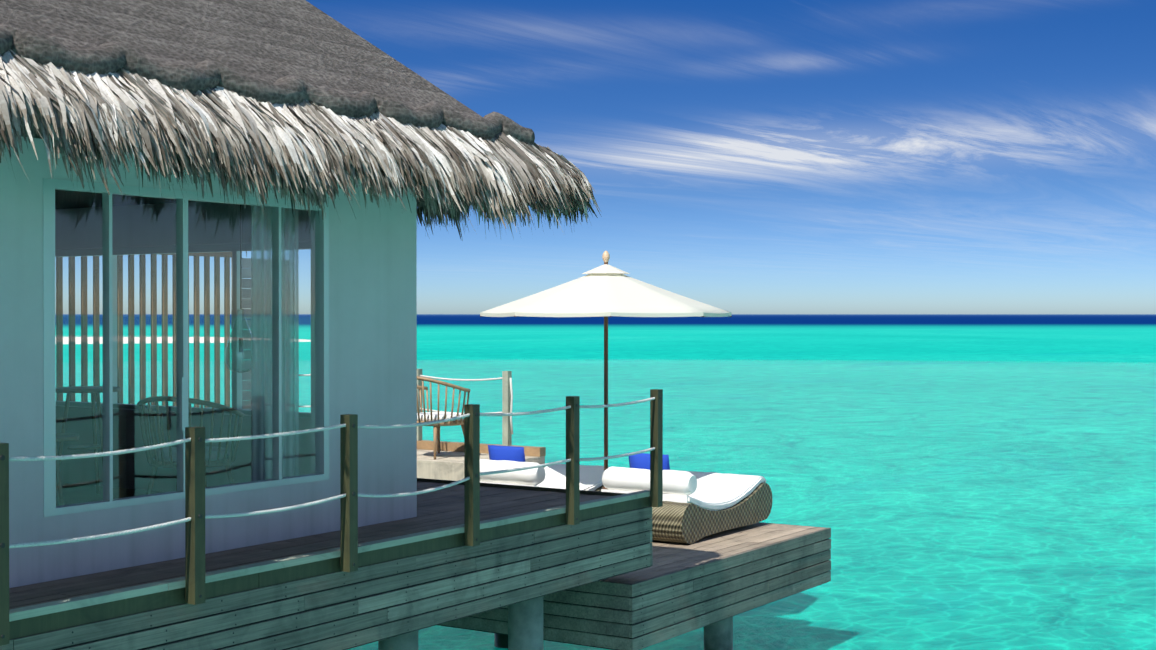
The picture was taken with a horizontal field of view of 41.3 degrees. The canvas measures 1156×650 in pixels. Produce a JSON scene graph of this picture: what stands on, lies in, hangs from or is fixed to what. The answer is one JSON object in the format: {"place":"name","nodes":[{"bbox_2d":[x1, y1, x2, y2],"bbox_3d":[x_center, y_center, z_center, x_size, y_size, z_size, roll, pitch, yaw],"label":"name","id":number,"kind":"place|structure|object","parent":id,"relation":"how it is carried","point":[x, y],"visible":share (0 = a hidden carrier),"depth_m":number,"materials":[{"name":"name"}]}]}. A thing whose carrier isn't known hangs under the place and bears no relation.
{"place":"outdoors","nodes":[
{"label":"outdoors","id":0,"kind":"place"},
{"bbox_2d":[56,483,163,505],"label":"villa floor","id":1,"kind":"structure","parent":0,"point":[80,497],"depth_m":15.14,"materials":[{"name":"wood"}]},
{"bbox_2d":[56,433,78,505],"bbox_3d":[-4.530,1.308,12.983,0.603,0.743,0.600,0,0,33],"label":"table","id":2,"kind":"object","parent":1,"relation":"on","point":[60,437],"depth_m":12.86,"materials":[{"name":"brown wood"}]},
{"bbox_2d":[56,386,120,493],"bbox_3d":[-4.732,1.135,14.783,0.642,1.062,0.640,0,0,33],"label":"bar table","id":3,"kind":"object","parent":1,"relation":"on","point":[92,391],"depth_m":14.68,"materials":[{"name":"brown wood"}]},
{"bbox_2d":[137,396,243,494],"bbox_3d":[-3.504,1.146,13.821,0.937,1.056,0.885,0,0,33],"label":"chair","id":4,"kind":"object","parent":1,"relation":"on","point":[226,462],"depth_m":13.60,"materials":[{"name":"brown wood"}]},
{"bbox_2d":[0,137,416,587],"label":"villa walls","id":5,"kind":"structure","parent":1,"relation":"on","point":[372,313],"depth_m":12.90,"materials":[{"name":"paint"}]},
{"bbox_2d":[43,178,328,516],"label":"window frames","id":6,"kind":"structure","parent":5,"relation":"attached to","point":[50,254],"depth_m":11.51,"materials":[{"name":"wood"}]},
{"bbox_2d":[55,189,319,504],"bbox_3d":[-2.886,0.146,11.644,0.001,2.240,2.760,0,0,33],"label":"window glass","id":7,"kind":"object","parent":6,"relation":"in","point":[188,340],"visible":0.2,"depth_m":11.50,"materials":[{"name":"clear glass"}]},
{"bbox_2d":[225,205,250,372],"bbox_3d":[-2.812,-0.397,12.809,0.270,1.590,0.270,0,0,33],"label":"pendant lamp","id":8,"kind":"object","parent":5,"relation":"hanging from","point":[240,345],"depth_m":12.80,"materials":[{"name":"brown wicker"}]},
{"bbox_2d":[251,206,298,480],"bbox_3d":[-2.501,0.254,12.707,0.069,2.750,0.540,0,0,33],"label":"sheer curtain","id":9,"kind":"object","parent":5,"relation":"hanging from","point":[287,296],"depth_m":12.63,"materials":[{"name":"white fabric"}]},
{"bbox_2d":[0,49,601,256],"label":"thatch fringe","id":10,"kind":"object","parent":5,"relation":"on","point":[309,150],"visible":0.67,"depth_m":10.63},
{"bbox_2d":[0,23,534,144],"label":"thatch roll","id":11,"kind":"object","parent":10,"relation":"on","point":[106,58],"visible":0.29,"depth_m":10.80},
{"bbox_2d":[0,0,482,206],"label":"roof","id":12,"kind":"structure","parent":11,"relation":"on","point":[272,41],"depth_m":11.95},
{"bbox_2d":[55,189,195,208],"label":"ceiling","id":13,"kind":"structure","parent":0,"point":[89,199],"depth_m":14.88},
{"bbox_2d":[55,337,310,343],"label":"sand bank","id":14,"kind":"structure","parent":0,"point":[77,341],"depth_m":217.84,"materials":[{"name":"white sand"}]},
{"bbox_2d":[0,507,651,649],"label":"deck fascia","id":15,"kind":"structure","parent":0,"point":[60,638],"depth_m":11.71,"materials":[{"name":"wood"}]},
{"bbox_2d":[56,252,231,407],"bbox_3d":[-6.095,0.308,19.838,0.090,2.740,4.600,0,0,33],"label":"privacy screen","id":16,"kind":"object","parent":15,"relation":"on","point":[96,348],"depth_m":20.35,"materials":[{"name":"brown wood"}]},
{"bbox_2d":[9,481,610,609],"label":"deck boards","id":17,"kind":"object","parent":15,"relation":"on","point":[441,508],"visible":0.21,"depth_m":12.23,"materials":[{"name":"wood"}]},
{"bbox_2d":[9,478,649,639],"bbox_3d":[-7.948,1.761,11.037,10.096,0.113,16.305,0,0,33],"label":"deck olive band","id":18,"kind":"object","parent":15,"relation":"on","point":[21,628],"visible":0.52,"depth_m":10.93,"materials":[{"name":"paint"}]},
{"bbox_2d":[9,490,649,621],"bbox_3d":[-3.738,1.702,8.315,0.108,0.049,16.330,0,0,33],"label":"deck edge board","id":19,"kind":"object","parent":15,"relation":"on","point":[92,599],"visible":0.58,"depth_m":10.78,"materials":[{"name":"wood"}]},
{"bbox_2d":[0,389,662,645],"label":"rail posts","id":20,"kind":"object","parent":15,"relation":"attached to","point":[195,525],"visible":0.94,"depth_m":11.26,"materials":[{"name":"brown wood"}]},
{"bbox_2d":[0,396,661,637],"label":"bolts","id":21,"kind":"object","parent":20,"relation":"attached to","point":[2,458],"visible":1,"depth_m":10.01,"materials":[{"name":"metal"}]},
{"bbox_2d":[9,374,654,547],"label":"ropes","id":22,"kind":"object","parent":20,"relation":"attached to","point":[85,538],"visible":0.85,"depth_m":10.92,"materials":[{"name":"white fabric"}]},
{"bbox_2d":[72,519,646,649],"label":"fascia screws","id":23,"kind":"object","parent":15,"relation":"attached to","point":[406,592],"visible":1,"depth_m":11.88,"materials":[{"name":"black"}]},
{"bbox_3d":[-7.983,2.067,11.047,10.030,0.586,16.280,0,0,33],"label":"deck substructure","id":24,"kind":"object","parent":15,"relation":"on","visible":0},
{"bbox_2d":[52,507,648,649],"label":"fascia backing","id":25,"kind":"object","parent":24,"relation":"on","point":[391,591],"visible":0.18,"depth_m":11.90,"materials":[{"name":"grey"}]},
{"bbox_2d":[55,314,1155,649],"bbox_3d":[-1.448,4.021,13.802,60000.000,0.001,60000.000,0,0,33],"label":"lagoon","id":26,"kind":"structure","parent":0,"point":[969,480],"depth_m":52.11,"materials":[{"name":"teal liquid"}]},
{"bbox_2d":[417,458,544,480],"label":"terrace block","id":27,"kind":"structure","parent":26,"relation":"on","point":[440,471],"depth_m":19.99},
{"bbox_2d":[231,258,251,409],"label":"neighbour wall","id":28,"kind":"structure","parent":27,"relation":"on","point":[245,294],"depth_m":22.01,"materials":[{"name":"grey wood"}]},
{"bbox_2d":[417,369,511,445],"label":"posts","id":29,"kind":"object","parent":27,"relation":"on","point":[506,426],"visible":0.23,"depth_m":20.98,"materials":[{"name":"beige wood"}]},
{"bbox_2d":[417,449,544,465],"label":"terrace boards","id":30,"kind":"object","parent":27,"relation":"on","point":[445,457],"visible":0.19,"depth_m":20.55,"materials":[{"name":"beige wood"}]},
{"bbox_2d":[417,376,470,459],"bbox_3d":[-1.937,1.220,20.649,0.989,1.113,0.898,0,0,33],"label":"terrace chair","id":31,"kind":"object","parent":30,"relation":"on","point":[424,416],"depth_m":20.35,"materials":[{"name":"brown wood"}]},
{"bbox_2d":[417,440,545,456],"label":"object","id":32,"kind":"object","parent":27,"relation":"on","point":[459,447],"visible":0.36,"depth_m":21.37,"materials":[{"name":"brown wood"}]},
{"bbox_2d":[378,596,732,649],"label":"support pillars","id":33,"kind":"structure","parent":26,"relation":"on","point":[525,625],"depth_m":14.14,"materials":[{"name":"concrete"}]},
{"bbox_2d":[439,538,828,649],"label":"sun deck","id":34,"kind":"object","parent":33,"relation":"on","point":[650,605],"visible":0.08,"depth_m":15.54,"materials":[{"name":"wood"}]},
{"bbox_2d":[600,523,824,583],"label":"sun deck boards","id":35,"kind":"object","parent":34,"relation":"on","point":[668,557],"visible":0.21,"depth_m":17.24,"materials":[{"name":"brown wood"}]},
{"bbox_2d":[439,522,830,649],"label":"lower deck siding","id":36,"kind":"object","parent":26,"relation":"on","point":[664,606],"depth_m":15.75,"materials":[{"name":"grey wood"}]},
{"bbox_2d":[480,262,731,488],"bbox_3d":[0.352,0.847,19.301,3.108,3.270,3.108,0,0,33],"label":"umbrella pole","id":37,"kind":"object","parent":36,"relation":"on","point":[605,390],"visible":0.15,"depth_m":19.28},
{"bbox_2d":[480,264,731,316],"bbox_3d":[0.352,-0.437,19.291,3.102,0.672,3.102,0,0,33],"label":"umbrella canopy","id":38,"kind":"object","parent":37,"relation":"on","point":[605,290],"visible":1,"depth_m":18.44,"materials":[{"name":"white fabric"}]},
{"bbox_2d":[602,251,609,261],"bbox_3d":[0.352,-0.851,19.289,0.094,0.167,0.096,0,0,33],"label":"umbrella finial","id":39,"kind":"object","parent":38,"relation":"on","point":[605,256],"visible":0.85,"depth_m":19.26,"materials":[{"name":"beige wood"}]},
{"bbox_2d":[651,483,772,543],"bbox_3d":[1.275,2.222,18.555,1.250,0.528,2.320,0,0,33],"label":"wicker lounger","id":40,"kind":"object","parent":36,"relation":"on","point":[685,523],"visible":0.52,"depth_m":17.65,"materials":[{"name":"brown wicker"}]},
{"bbox_2d":[601,466,765,510],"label":"lounger cushions","id":41,"kind":"object","parent":40,"relation":"on","point":[713,491],"visible":0.71,"depth_m":18.00,"materials":[{"name":"white fabric"}]},
{"bbox_2d":[628,452,669,469],"bbox_3d":[0.848,1.716,18.078,0.550,0.411,0.172,0,0,33],"label":"lounger pillow","id":42,"kind":"object","parent":41,"relation":"on","point":[640,461],"visible":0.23,"depth_m":18.04,"materials":[{"name":"blue fabric"}]},
{"bbox_2d":[640,533,822,646],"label":"sun deck screws","id":43,"kind":"object","parent":36,"relation":"in","point":[728,584],"visible":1,"depth_m":16.54,"materials":[{"name":"grey metal"}]},
{"bbox_3d":[-0.449,2.214,19.592,1.150,0.528,2.320,0,0,33],"label":"wicker lounger","id":44,"kind":"object","parent":36,"relation":"on","visible":0},
{"bbox_2d":[480,459,608,490],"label":"lounger cushions","id":45,"kind":"object","parent":44,"relation":"on","point":[552,476],"visible":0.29,"depth_m":18.92,"materials":[{"name":"white fabric"}]},
{"bbox_2d":[488,445,525,461],"bbox_3d":[-0.876,1.708,19.115,0.550,0.411,0.172,0,0,33],"label":"lounger pillow","id":46,"kind":"object","parent":45,"relation":"on","point":[509,453],"visible":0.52,"depth_m":19.03,"materials":[{"name":"blue fabric"}]},
{"bbox_2d":[55,0,1155,313],"label":"sky","id":47,"kind":"structure","parent":0,"point":[737,156],"materials":[{"name":"blue"}]}
]}

